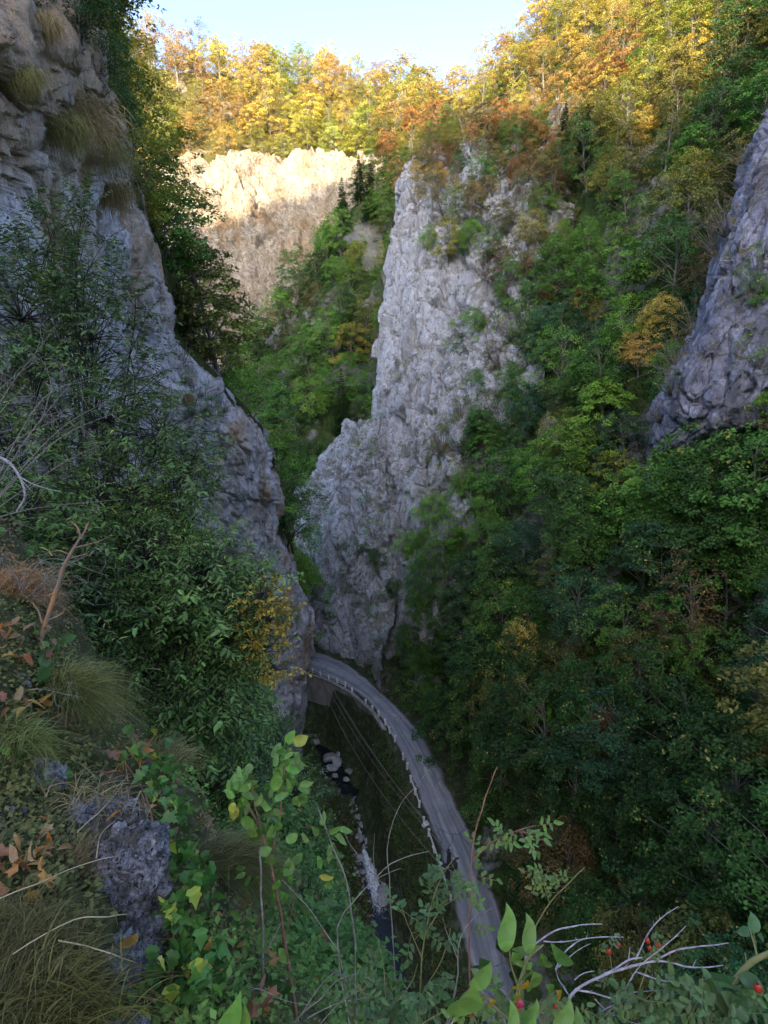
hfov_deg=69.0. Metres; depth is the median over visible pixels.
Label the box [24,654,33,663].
fallen leaf
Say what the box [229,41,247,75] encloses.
birch tree
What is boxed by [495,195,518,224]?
shrub
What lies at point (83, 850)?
grass tuft
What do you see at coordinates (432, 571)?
birch tree
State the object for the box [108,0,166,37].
beech tree
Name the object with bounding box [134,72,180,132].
beech tree
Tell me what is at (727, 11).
beech tree
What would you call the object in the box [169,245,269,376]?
maple tree
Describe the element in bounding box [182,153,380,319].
ledge plants
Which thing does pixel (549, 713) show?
maple tree
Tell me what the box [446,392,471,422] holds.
shrub
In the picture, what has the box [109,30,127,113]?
hornbeam tree
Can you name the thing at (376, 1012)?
wild rose
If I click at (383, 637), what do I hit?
shrub
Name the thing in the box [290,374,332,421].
hornbeam tree
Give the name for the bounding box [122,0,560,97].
sky
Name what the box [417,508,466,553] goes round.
maple tree
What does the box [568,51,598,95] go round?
beech tree
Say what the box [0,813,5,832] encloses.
rock
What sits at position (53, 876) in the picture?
grass stalk
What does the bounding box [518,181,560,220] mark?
hornbeam tree
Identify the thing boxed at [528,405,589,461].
hornbeam tree
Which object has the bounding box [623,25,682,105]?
beech tree
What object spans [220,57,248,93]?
beech tree
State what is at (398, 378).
shrub
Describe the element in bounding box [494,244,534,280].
shrub
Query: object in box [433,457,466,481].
beech tree
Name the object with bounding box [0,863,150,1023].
grass tuft
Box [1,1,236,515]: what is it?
ledge plants
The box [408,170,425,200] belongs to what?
birch tree
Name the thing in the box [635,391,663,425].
shrub
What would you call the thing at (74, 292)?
tree
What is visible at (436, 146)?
shrub
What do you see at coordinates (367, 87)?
birch tree
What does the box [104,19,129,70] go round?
hornbeam tree
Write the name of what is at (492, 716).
maple tree
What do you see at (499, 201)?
shrub
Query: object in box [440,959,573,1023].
wild rose
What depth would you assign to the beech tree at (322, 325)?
123.69 m
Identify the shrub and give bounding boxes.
[0,303,156,531]
[0,320,161,658]
[0,540,138,633]
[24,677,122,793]
[152,720,291,831]
[168,333,203,366]
[175,358,197,385]
[183,381,213,423]
[194,392,224,423]
[214,395,233,416]
[214,570,311,701]
[223,707,338,893]
[269,857,357,945]
[273,692,295,727]
[289,710,311,735]
[327,565,348,582]
[335,543,356,562]
[339,572,366,598]
[346,532,367,561]
[348,426,367,446]
[349,434,379,457]
[352,587,388,616]
[353,453,376,477]
[354,491,380,520]
[359,518,396,540]
[371,625,400,650]
[371,656,397,682]
[372,672,399,698]
[379,381,394,396]
[385,359,407,382]
[391,878,406,899]
[397,352,413,366]
[397,444,410,460]
[399,956,419,984]
[404,439,419,459]
[404,489,432,513]
[409,201,420,213]
[420,133,447,155]
[420,417,464,458]
[420,424,449,460]
[425,478,448,507]
[427,186,453,215]
[430,388,473,428]
[437,411,453,434]
[439,541,474,580]
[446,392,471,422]
[448,155,472,182]
[448,159,480,189]
[448,474,482,499]
[461,140,486,166]
[465,382,501,421]
[468,116,490,141]
[472,125,499,151]
[473,165,500,198]
[487,188,509,208]
[490,301,528,340]
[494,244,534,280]
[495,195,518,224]
[499,153,533,187]
[504,326,546,364]
[505,286,553,330]
[624,325,692,381]
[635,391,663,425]
[641,343,683,397]
[659,286,706,334]
[685,201,730,256]
[688,177,751,241]
[699,243,720,271]
[717,132,751,168]
[729,241,767,296]
[732,315,767,371]
[743,396,767,435]
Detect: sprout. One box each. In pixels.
[218,991,250,1023]
[230,848,290,1005]
[301,808,357,1015]
[438,903,582,1023]
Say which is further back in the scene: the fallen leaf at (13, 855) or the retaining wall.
the retaining wall
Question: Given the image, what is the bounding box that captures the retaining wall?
[305,672,387,731]
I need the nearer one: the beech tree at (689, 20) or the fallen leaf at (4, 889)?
the fallen leaf at (4, 889)
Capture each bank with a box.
[0,479,374,1005]
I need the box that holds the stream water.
[315,744,419,1022]
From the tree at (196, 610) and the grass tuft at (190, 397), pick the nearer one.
the tree at (196, 610)
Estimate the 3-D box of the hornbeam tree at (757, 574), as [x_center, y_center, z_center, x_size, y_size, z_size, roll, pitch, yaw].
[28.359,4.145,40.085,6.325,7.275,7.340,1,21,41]
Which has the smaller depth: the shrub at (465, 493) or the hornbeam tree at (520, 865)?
the hornbeam tree at (520, 865)
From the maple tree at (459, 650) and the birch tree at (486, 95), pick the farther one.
the birch tree at (486, 95)
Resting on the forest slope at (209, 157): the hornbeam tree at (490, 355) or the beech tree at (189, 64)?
the beech tree at (189, 64)
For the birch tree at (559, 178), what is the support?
on the forest slope at (539, 992)
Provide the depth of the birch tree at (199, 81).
204.95 m
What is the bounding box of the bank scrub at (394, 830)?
[301,730,469,1023]
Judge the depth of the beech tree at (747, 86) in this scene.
71.70 m
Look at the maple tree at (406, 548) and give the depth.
84.95 m
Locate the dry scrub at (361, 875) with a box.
[307,777,382,950]
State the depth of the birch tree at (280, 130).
187.19 m
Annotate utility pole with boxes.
[439,847,458,914]
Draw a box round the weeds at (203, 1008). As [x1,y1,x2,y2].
[152,760,352,1023]
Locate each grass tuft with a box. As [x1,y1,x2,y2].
[0,551,84,633]
[0,699,88,796]
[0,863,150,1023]
[0,896,207,1023]
[1,754,178,842]
[4,60,57,110]
[28,649,163,771]
[33,7,70,51]
[40,814,189,944]
[42,98,104,172]
[43,706,81,733]
[60,81,148,177]
[86,126,149,195]
[96,172,145,227]
[143,729,223,793]
[181,391,201,407]
[196,818,317,964]
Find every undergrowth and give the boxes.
[117,65,415,161]
[123,166,301,586]
[248,186,382,528]
[379,0,767,1023]
[401,0,724,150]
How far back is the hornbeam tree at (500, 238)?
90.23 m
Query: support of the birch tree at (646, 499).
on the forest slope at (539, 992)
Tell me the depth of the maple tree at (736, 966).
26.38 m
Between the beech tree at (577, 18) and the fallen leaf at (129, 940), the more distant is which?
the beech tree at (577, 18)
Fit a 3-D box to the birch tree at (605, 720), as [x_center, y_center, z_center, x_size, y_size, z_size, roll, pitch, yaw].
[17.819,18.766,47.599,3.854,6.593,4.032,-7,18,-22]
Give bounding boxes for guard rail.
[312,668,345,687]
[377,710,396,741]
[409,775,420,807]
[428,828,451,900]
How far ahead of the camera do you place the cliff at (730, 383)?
45.97 m
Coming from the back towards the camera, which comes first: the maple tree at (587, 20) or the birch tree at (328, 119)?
the birch tree at (328, 119)
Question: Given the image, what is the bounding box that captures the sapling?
[223,730,312,1023]
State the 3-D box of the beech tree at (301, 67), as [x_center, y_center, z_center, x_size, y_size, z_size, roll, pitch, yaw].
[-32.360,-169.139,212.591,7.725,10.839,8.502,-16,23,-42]
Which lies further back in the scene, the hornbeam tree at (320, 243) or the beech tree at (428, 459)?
the hornbeam tree at (320, 243)
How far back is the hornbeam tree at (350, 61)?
204.03 m
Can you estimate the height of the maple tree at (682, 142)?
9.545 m
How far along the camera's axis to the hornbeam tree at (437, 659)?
78.50 m
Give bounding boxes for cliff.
[0,0,315,776]
[147,146,383,378]
[293,418,395,691]
[371,137,575,686]
[642,108,767,478]
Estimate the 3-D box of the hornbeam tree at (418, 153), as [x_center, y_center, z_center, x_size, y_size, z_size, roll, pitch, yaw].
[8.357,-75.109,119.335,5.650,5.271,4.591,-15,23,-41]
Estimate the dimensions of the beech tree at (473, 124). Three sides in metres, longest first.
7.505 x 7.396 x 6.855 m
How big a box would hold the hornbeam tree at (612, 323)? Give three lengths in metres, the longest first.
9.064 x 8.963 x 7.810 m
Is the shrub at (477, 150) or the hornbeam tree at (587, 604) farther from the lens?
the shrub at (477, 150)
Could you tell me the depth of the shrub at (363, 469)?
90.87 m
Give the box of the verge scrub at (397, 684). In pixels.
[345,646,508,905]
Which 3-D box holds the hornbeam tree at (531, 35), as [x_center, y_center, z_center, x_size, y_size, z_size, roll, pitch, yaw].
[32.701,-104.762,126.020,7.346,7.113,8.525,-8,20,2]
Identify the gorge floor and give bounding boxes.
[302,644,503,1023]
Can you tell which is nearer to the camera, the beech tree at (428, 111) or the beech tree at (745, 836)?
the beech tree at (745, 836)
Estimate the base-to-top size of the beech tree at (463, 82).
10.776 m
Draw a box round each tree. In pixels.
[0,170,245,578]
[19,424,305,791]
[34,0,123,53]
[72,0,117,54]
[86,31,155,126]
[104,0,141,32]
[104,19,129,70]
[106,19,179,125]
[107,7,140,89]
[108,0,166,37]
[108,24,141,85]
[108,74,143,149]
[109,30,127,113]
[112,12,159,80]
[114,60,219,213]
[116,82,189,204]
[117,3,193,149]
[117,10,173,106]
[125,115,221,236]
[126,136,228,271]
[129,25,156,63]
[132,140,170,240]
[134,4,159,65]
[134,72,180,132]
[135,128,198,212]
[135,139,224,340]
[135,165,216,313]
[138,5,178,71]
[144,94,184,157]
[148,111,180,142]
[150,53,175,71]
[155,23,192,91]
[160,52,178,77]
[160,71,181,99]
[162,24,195,71]
[162,238,264,341]
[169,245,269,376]
[172,113,203,151]
[173,43,196,72]
[177,98,195,123]
[177,272,216,365]
[178,48,211,84]
[180,111,200,138]
[182,269,252,384]
[183,15,209,62]
[184,48,206,71]
[185,33,241,87]
[185,78,204,102]
[190,85,225,129]
[193,60,210,95]
[202,77,237,119]
[204,60,233,74]
[204,121,239,155]
[205,43,236,76]
[207,51,227,73]
[208,100,227,146]
[213,76,232,99]
[215,341,245,376]
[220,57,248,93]
[220,361,294,448]
[224,32,273,91]
[224,369,254,400]
[226,80,250,102]
[226,90,249,119]
[226,339,265,384]
[226,369,259,410]
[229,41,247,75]
[229,87,257,129]
[234,352,294,413]
[237,103,274,148]
[238,308,285,359]
[240,56,253,78]
[241,39,276,76]
[242,300,281,340]
[242,322,265,356]
[243,62,305,136]
[244,123,272,152]
[245,36,271,79]
[247,45,278,88]
[248,396,276,429]
[257,382,307,433]
[257,415,317,512]
[258,80,274,107]
[258,285,299,331]
[258,351,279,380]
[259,72,302,110]
[261,417,277,436]
[263,45,291,76]
[267,424,312,465]
[268,52,299,94]
[268,343,302,382]
[270,285,302,322]
[270,434,309,500]
[272,131,294,158]
[272,259,309,305]
[273,119,286,150]
[273,323,308,355]
[273,372,308,401]
[275,84,291,121]
[275,243,312,285]
[275,306,290,357]
[277,402,319,453]
[277,455,311,489]
[278,463,335,552]
[279,47,295,78]
[279,325,332,387]
[279,462,309,498]
[280,93,308,136]
[282,476,318,523]
[283,428,324,472]
[284,111,316,149]
[288,39,317,82]
[288,500,323,566]
[289,321,328,358]
[290,51,308,81]
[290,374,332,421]
[291,90,326,128]
[292,108,331,151]
[292,544,322,627]
[293,545,321,595]
[294,63,327,99]
[295,77,322,112]
[295,249,334,291]
[295,561,335,641]
[297,281,338,320]
[300,450,321,480]
[303,55,314,87]
[304,305,349,357]
[308,39,347,82]
[308,58,335,106]
[309,224,342,259]
[310,228,322,276]
[312,280,357,325]
[313,94,338,145]
[315,254,348,292]
[315,366,348,404]
[316,52,340,88]
[317,119,350,154]
[317,220,334,253]
[320,207,368,258]
[323,78,341,97]
[324,202,349,235]
[328,322,374,368]
[329,64,368,105]
[329,368,351,435]
[331,74,359,113]
[331,97,357,135]
[331,345,371,394]
[333,178,353,236]
[335,257,369,298]
[337,125,375,158]
[339,51,365,90]
[340,99,393,150]
[340,379,373,419]
[342,152,378,206]
[344,240,380,276]
[345,291,382,347]
[346,105,370,141]
[350,49,365,82]
[350,153,365,203]
[353,74,376,119]
[359,163,380,231]
[360,60,389,93]
[360,138,385,191]
[363,109,401,155]
[364,68,384,103]
[364,183,394,215]
[364,356,377,383]
[365,310,379,347]
[366,155,400,192]
[366,199,395,242]
[366,252,385,305]
[367,547,390,571]
[369,46,427,101]
[369,91,422,147]
[369,105,391,135]
[369,196,390,233]
[369,292,383,317]
[370,131,400,176]
[371,208,394,250]
[373,80,418,128]
[373,84,401,111]
[374,67,389,94]
[374,234,389,266]
[382,68,421,122]
[382,220,390,248]
[383,150,407,192]
[383,157,405,191]
[385,577,406,604]
[388,123,423,163]
[388,623,422,658]
[389,111,406,144]
[390,528,421,557]
[392,661,442,713]
[394,640,445,688]
[399,551,429,589]
[399,553,440,608]
[401,58,447,121]
[401,104,429,143]
[401,644,428,676]
[402,64,443,102]
[403,545,451,618]
[403,552,471,609]
[403,589,432,627]
[404,160,423,185]
[406,79,439,125]
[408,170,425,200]
[409,136,423,158]
[410,141,439,170]
[410,146,431,162]
[410,162,449,199]
[410,490,455,525]
[411,684,471,774]
[412,156,447,186]
[412,524,444,563]
[412,634,447,671]
[413,529,440,562]
[416,98,451,134]
[416,222,439,249]
[417,80,464,123]
[417,118,445,147]
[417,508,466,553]
[418,165,445,218]
[419,99,450,130]
[422,214,463,266]
[424,685,500,760]
[425,423,448,467]
[426,129,439,147]
[426,138,461,174]
[427,591,467,650]
[429,606,483,664]
[430,610,456,637]
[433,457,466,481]
[435,114,461,142]
[435,533,479,571]
[436,63,478,108]
[436,130,459,159]
[437,102,474,139]
[437,122,468,154]
[438,103,465,140]
[438,637,493,692]
[440,65,480,109]
[440,546,499,612]
[441,135,464,161]
[441,183,465,228]
[441,305,487,349]
[441,466,492,509]
[443,321,490,381]
[444,174,490,226]
[445,85,467,107]
[445,615,518,692]
[447,657,494,730]
[448,146,470,172]
[448,464,473,492]
[449,178,464,209]
[451,84,476,119]
[451,119,482,157]
[457,217,494,256]
[457,223,480,252]
[457,407,518,480]
[457,427,482,453]
[457,549,525,611]
[458,367,486,401]
[459,487,506,555]
[459,730,533,826]
[460,42,491,88]
[462,565,539,659]
[463,406,497,440]
[463,667,535,746]
[464,54,497,130]
[464,180,488,209]
[464,625,550,719]
[465,155,501,194]
[465,505,526,586]
[466,95,514,142]
[466,400,488,423]
[466,419,509,456]
[466,447,528,513]
[467,69,488,90]
[468,692,560,786]
[469,665,591,772]
[470,473,497,508]
[472,139,503,167]
[474,23,514,73]
[476,223,504,257]
[476,239,533,284]
[478,69,496,95]
[479,172,499,199]
[480,126,512,153]
[481,338,510,370]
[482,91,517,137]
[483,155,505,179]
[483,156,507,179]
[483,199,523,238]
[485,514,544,580]
[486,297,535,344]
[487,34,513,78]
[488,282,509,308]
[489,121,509,147]
[489,250,534,309]
[489,358,530,417]
[491,30,530,90]
[492,32,545,103]
[493,117,520,145]
[493,152,510,168]
[494,144,514,166]
[494,390,521,419]
[495,613,539,683]
[496,381,548,439]
[496,580,548,648]
[496,765,564,846]
[497,113,538,165]
[500,424,534,489]
[501,104,538,133]
[501,150,523,176]
[501,304,562,355]
[501,832,545,894]
[502,155,535,192]
[502,215,556,276]
[503,406,524,430]
[503,671,538,724]
[504,18,525,54]
[504,82,532,112]
[504,105,536,145]
[504,157,533,190]
[505,815,603,923]
[509,446,565,507]
[511,134,550,180]
[511,166,537,213]
[511,366,525,399]
[512,206,545,245]
[513,312,559,365]
[513,439,592,530]
[515,0,549,42]
[515,26,543,60]
[516,0,556,37]
[517,32,556,80]
[518,87,547,115]
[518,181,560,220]
[519,131,541,162]
[519,259,561,309]
[519,678,561,736]
[520,115,557,149]
[520,147,550,179]
[520,262,549,287]
[521,324,593,398]
[521,415,620,498]
[522,156,573,208]
[522,288,587,370]
[524,190,547,217]
[524,633,601,697]
[525,36,566,89]
[525,137,583,193]
[525,145,546,184]
[525,456,621,550]
[526,540,598,613]
[528,105,550,138]
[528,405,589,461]
[530,231,587,299]
[531,736,618,847]
[532,38,572,95]
[532,232,551,247]
[532,562,619,643]
[534,672,666,796]
[535,154,569,195]
[535,158,570,200]
[535,217,566,249]
[537,23,587,79]
[538,1,564,30]
[538,284,558,304]
[539,68,597,129]
[540,0,592,39]
[540,241,580,280]
[540,489,637,579]
[542,193,573,231]
[543,0,587,49]
[543,131,564,157]
[543,251,605,307]
[544,126,560,148]
[544,218,587,262]
[544,640,645,754]
[546,0,581,18]
[548,340,622,416]
[549,0,576,22]
[551,101,569,157]
[551,867,645,968]
[555,100,622,169]
[557,110,617,192]
[561,0,603,34]
[561,35,599,85]
[563,87,615,143]
[564,0,607,53]
[564,199,584,229]
[564,377,643,454]
[564,697,620,764]
[565,87,595,128]
[567,328,633,411]
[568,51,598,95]
[568,215,604,269]
[569,285,597,316]
[570,233,660,319]
[571,102,593,182]
[572,52,609,98]
[574,438,638,505]
[577,317,622,368]
[578,55,625,126]
[578,582,690,676]
[580,72,657,151]
[582,16,646,88]
[583,451,693,549]
[584,145,641,209]
[584,497,708,624]
[585,785,652,892]
[587,408,649,483]
[588,298,614,329]
[588,467,654,523]
[589,46,635,102]
[589,226,636,277]
[590,446,722,572]
[590,878,684,1008]
[593,287,661,364]
[594,0,628,17]
[594,138,661,210]
[595,0,616,10]
[595,161,653,236]
[595,626,711,763]
[596,1,633,54]
[598,0,629,55]
[601,754,767,936]
[603,109,642,169]
[604,742,703,850]
[606,67,639,133]
[609,167,725,279]
[610,622,669,696]
[611,498,671,594]
[613,38,665,97]
[613,328,665,377]
[613,670,731,798]
[615,434,767,588]
[615,501,697,580]
[616,0,646,36]
[617,2,667,63]
[617,480,738,581]
[619,104,662,148]
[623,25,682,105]
[624,207,704,299]
[627,0,664,36]
[627,0,679,21]
[628,291,696,352]
[628,899,761,1023]
[630,0,686,48]
[630,14,667,80]
[631,40,706,121]
[637,58,665,121]
[637,545,726,661]
[641,92,691,171]
[641,422,767,552]
[642,333,685,383]
[643,550,767,662]
[645,350,672,410]
[646,703,767,860]
[648,438,767,559]
[649,19,716,95]
[651,427,767,556]
[652,67,716,139]
[652,144,732,224]
[654,0,714,62]
[654,911,767,1023]
[655,40,711,103]
[655,121,731,195]
[656,0,685,34]
[659,454,740,539]
[659,619,749,706]
[661,19,684,65]
[669,29,767,130]
[673,234,716,297]
[674,48,762,143]
[676,0,727,37]
[676,765,767,932]
[677,452,764,576]
[679,77,763,172]
[681,275,706,325]
[691,119,762,198]
[694,15,727,78]
[696,0,735,36]
[706,0,767,86]
[708,0,767,77]
[709,0,767,57]
[712,0,767,50]
[712,64,767,142]
[714,640,767,766]
[715,599,767,706]
[716,0,767,46]
[720,0,757,39]
[723,391,767,481]
[725,38,760,83]
[726,513,767,601]
[727,59,767,147]
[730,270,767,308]
[737,66,767,134]
[742,46,767,105]
[750,4,767,64]
[750,54,767,90]
[751,56,767,102]
[752,415,767,475]
[752,572,767,615]
[759,495,767,521]
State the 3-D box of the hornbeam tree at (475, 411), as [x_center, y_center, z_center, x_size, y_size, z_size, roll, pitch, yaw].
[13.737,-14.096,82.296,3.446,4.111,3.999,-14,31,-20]
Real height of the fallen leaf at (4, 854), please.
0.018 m
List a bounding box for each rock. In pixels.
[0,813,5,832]
[3,751,70,796]
[6,806,27,823]
[14,672,31,688]
[66,794,145,844]
[86,920,141,999]
[89,818,173,980]
[95,1007,150,1023]
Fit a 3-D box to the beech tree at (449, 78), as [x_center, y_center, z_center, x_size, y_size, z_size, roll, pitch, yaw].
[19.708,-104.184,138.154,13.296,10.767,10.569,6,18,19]
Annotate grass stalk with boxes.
[0,856,117,898]
[13,914,128,953]
[58,940,136,963]
[77,717,165,832]
[96,787,121,857]
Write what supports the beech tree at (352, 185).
on the forest slope at (328, 417)
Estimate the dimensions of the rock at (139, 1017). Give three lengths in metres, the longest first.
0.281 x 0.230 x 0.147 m
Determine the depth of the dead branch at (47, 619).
2.70 m
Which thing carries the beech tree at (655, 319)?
on the forest slope at (539, 992)
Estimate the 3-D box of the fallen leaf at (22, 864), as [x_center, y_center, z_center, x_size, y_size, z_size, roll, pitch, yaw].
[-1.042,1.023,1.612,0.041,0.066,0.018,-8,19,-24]
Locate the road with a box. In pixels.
[309,652,525,1023]
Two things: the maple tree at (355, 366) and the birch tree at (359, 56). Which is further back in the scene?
the birch tree at (359, 56)
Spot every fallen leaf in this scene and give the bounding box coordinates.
[0,622,4,636]
[0,631,6,643]
[0,651,18,657]
[0,691,7,701]
[0,707,8,718]
[0,843,8,853]
[0,852,21,855]
[0,863,7,873]
[0,882,9,895]
[3,621,19,626]
[3,626,11,638]
[4,857,21,876]
[9,634,20,638]
[9,844,18,862]
[11,617,19,623]
[13,832,22,853]
[14,685,23,700]
[14,859,31,871]
[16,707,26,715]
[22,697,31,706]
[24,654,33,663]
[24,846,48,863]
[25,699,42,706]
[26,890,47,904]
[27,841,36,861]
[28,860,45,864]
[33,846,55,857]
[35,846,53,852]
[38,698,51,705]
[38,853,43,870]
[38,869,57,882]
[39,692,52,703]
[39,822,53,837]
[44,832,52,845]
[45,625,56,632]
[46,646,53,658]
[56,842,72,849]
[97,945,112,958]
[102,748,116,757]
[106,810,120,821]
[113,750,120,760]
[118,933,137,948]
[136,741,150,747]
[142,747,153,752]
[142,759,153,763]
[144,803,155,816]
[200,937,211,956]
[247,995,259,1018]
[260,974,265,994]
[261,985,279,1007]
[268,949,279,965]
[268,999,278,1008]
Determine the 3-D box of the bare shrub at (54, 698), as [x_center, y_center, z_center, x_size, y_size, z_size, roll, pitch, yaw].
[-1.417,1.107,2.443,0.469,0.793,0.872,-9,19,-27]
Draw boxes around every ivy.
[0,527,37,573]
[0,719,72,794]
[13,627,76,687]
[94,962,190,1017]
[102,725,240,1019]
[150,921,264,1019]
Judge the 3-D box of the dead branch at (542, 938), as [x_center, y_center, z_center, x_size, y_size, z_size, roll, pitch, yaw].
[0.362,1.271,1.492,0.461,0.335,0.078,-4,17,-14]
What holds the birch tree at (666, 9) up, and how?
on the forest slope at (539, 992)
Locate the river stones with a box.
[302,750,378,934]
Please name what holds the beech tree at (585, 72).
on the forest slope at (539, 992)
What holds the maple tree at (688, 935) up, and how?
on the forest slope at (539, 992)
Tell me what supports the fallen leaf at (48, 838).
on the leaf litter
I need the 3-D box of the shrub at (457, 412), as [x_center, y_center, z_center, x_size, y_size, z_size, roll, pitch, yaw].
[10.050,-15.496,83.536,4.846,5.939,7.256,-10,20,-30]
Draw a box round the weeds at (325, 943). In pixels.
[1,472,430,1023]
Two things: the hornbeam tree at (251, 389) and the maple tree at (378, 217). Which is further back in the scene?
the maple tree at (378, 217)
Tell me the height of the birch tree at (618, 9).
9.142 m
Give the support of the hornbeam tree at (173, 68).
on the forest slope at (209, 157)
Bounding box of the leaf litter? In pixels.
[0,514,339,1023]
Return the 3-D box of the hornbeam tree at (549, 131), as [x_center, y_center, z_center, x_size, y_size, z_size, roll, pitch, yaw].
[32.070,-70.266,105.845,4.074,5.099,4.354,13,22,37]
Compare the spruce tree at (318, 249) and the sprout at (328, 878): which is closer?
the sprout at (328, 878)
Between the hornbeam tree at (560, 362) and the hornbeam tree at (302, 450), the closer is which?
the hornbeam tree at (560, 362)
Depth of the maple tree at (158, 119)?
185.88 m
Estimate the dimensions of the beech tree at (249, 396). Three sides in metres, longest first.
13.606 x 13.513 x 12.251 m
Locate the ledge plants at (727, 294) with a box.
[649,116,767,434]
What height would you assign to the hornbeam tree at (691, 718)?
8.533 m
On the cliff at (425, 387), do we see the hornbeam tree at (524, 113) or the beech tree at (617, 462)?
the hornbeam tree at (524, 113)
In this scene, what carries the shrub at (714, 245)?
on the cliff at (730, 383)
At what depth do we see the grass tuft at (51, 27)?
15.32 m
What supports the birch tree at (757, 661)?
on the forest slope at (539, 992)
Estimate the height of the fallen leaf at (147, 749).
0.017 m
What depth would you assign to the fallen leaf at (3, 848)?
1.65 m
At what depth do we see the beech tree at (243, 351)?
141.84 m
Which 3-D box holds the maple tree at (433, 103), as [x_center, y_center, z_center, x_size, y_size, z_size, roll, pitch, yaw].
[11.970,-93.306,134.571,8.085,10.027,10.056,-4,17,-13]
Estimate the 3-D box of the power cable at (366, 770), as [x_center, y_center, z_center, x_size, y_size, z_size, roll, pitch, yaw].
[-4.185,25.689,68.203,1.134,3.911,41.780,-8,19,-24]
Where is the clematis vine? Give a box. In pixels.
[663,912,767,1023]
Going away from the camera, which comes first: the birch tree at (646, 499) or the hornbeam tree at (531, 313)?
the birch tree at (646, 499)
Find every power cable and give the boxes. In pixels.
[310,645,446,845]
[310,646,457,854]
[310,649,442,845]
[310,654,439,863]
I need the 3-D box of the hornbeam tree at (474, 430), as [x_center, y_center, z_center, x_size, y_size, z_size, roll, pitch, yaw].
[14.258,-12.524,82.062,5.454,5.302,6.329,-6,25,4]
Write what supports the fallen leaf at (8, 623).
on the leaf litter
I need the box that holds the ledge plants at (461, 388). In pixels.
[378,143,541,680]
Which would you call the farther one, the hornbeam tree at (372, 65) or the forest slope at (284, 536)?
the hornbeam tree at (372, 65)
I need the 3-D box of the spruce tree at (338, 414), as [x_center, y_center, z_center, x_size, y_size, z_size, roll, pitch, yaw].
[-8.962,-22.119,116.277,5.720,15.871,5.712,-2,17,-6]
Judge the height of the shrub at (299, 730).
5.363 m
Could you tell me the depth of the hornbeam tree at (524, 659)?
56.62 m
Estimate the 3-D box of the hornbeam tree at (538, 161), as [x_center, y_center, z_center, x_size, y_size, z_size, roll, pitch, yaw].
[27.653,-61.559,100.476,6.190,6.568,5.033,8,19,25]
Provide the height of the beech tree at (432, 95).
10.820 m
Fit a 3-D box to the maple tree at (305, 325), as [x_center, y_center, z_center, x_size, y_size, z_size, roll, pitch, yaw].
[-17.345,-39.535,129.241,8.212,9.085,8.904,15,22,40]
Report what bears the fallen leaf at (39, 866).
on the leaf litter
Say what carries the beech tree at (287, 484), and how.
on the forest slope at (284, 536)
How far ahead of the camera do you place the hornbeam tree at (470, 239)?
94.50 m
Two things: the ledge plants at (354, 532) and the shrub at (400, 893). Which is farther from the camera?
the ledge plants at (354, 532)
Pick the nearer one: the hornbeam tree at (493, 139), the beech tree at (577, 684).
the beech tree at (577, 684)
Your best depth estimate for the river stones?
67.25 m
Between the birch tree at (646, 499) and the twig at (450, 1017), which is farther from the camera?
the birch tree at (646, 499)
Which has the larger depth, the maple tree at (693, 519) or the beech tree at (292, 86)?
the beech tree at (292, 86)
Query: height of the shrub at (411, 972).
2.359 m
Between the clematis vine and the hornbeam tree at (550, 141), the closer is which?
the clematis vine
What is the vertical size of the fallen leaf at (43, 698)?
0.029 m
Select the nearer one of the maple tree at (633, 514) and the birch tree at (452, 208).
the maple tree at (633, 514)
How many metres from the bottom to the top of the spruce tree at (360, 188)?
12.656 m
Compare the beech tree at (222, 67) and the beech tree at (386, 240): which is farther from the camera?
the beech tree at (222, 67)
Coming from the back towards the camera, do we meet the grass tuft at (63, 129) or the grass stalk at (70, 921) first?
the grass tuft at (63, 129)
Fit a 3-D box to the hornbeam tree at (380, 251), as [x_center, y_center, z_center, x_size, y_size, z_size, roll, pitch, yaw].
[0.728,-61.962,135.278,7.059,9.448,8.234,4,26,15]
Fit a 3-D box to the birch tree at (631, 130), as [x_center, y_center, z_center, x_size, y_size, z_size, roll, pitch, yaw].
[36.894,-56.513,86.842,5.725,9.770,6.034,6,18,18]
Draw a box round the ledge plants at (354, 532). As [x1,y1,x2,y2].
[303,418,393,687]
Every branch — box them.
[0,456,59,511]
[32,518,111,640]
[450,923,601,1023]
[555,907,728,1023]
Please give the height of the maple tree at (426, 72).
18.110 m
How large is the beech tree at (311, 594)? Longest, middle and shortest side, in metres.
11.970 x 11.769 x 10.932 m
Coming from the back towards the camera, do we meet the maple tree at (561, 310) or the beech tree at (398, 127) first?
the beech tree at (398, 127)
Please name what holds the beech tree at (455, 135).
on the cliff at (425, 387)
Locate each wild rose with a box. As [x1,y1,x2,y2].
[323,941,427,1023]
[334,981,441,1023]
[385,854,468,1023]
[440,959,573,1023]
[463,767,563,1018]
[495,992,635,1023]
[517,863,584,1016]
[583,959,767,1023]
[592,931,696,1023]
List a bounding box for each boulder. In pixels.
[312,739,319,744]
[323,752,335,762]
[326,764,337,771]
[332,755,341,766]
[345,768,352,773]
[355,853,363,861]
[356,833,362,841]
[377,883,387,897]
[377,892,387,906]
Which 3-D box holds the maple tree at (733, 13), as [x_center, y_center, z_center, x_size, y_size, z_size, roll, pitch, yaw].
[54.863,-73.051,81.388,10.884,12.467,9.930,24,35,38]
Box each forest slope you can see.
[122,168,301,587]
[133,68,426,164]
[234,183,385,541]
[381,0,767,1023]
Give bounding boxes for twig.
[218,963,381,1023]
[282,832,428,1023]
[387,768,429,1000]
[443,908,491,1023]
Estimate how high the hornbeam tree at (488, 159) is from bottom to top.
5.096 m
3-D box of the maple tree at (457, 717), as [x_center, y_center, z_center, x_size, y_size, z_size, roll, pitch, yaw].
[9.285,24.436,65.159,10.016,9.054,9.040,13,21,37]

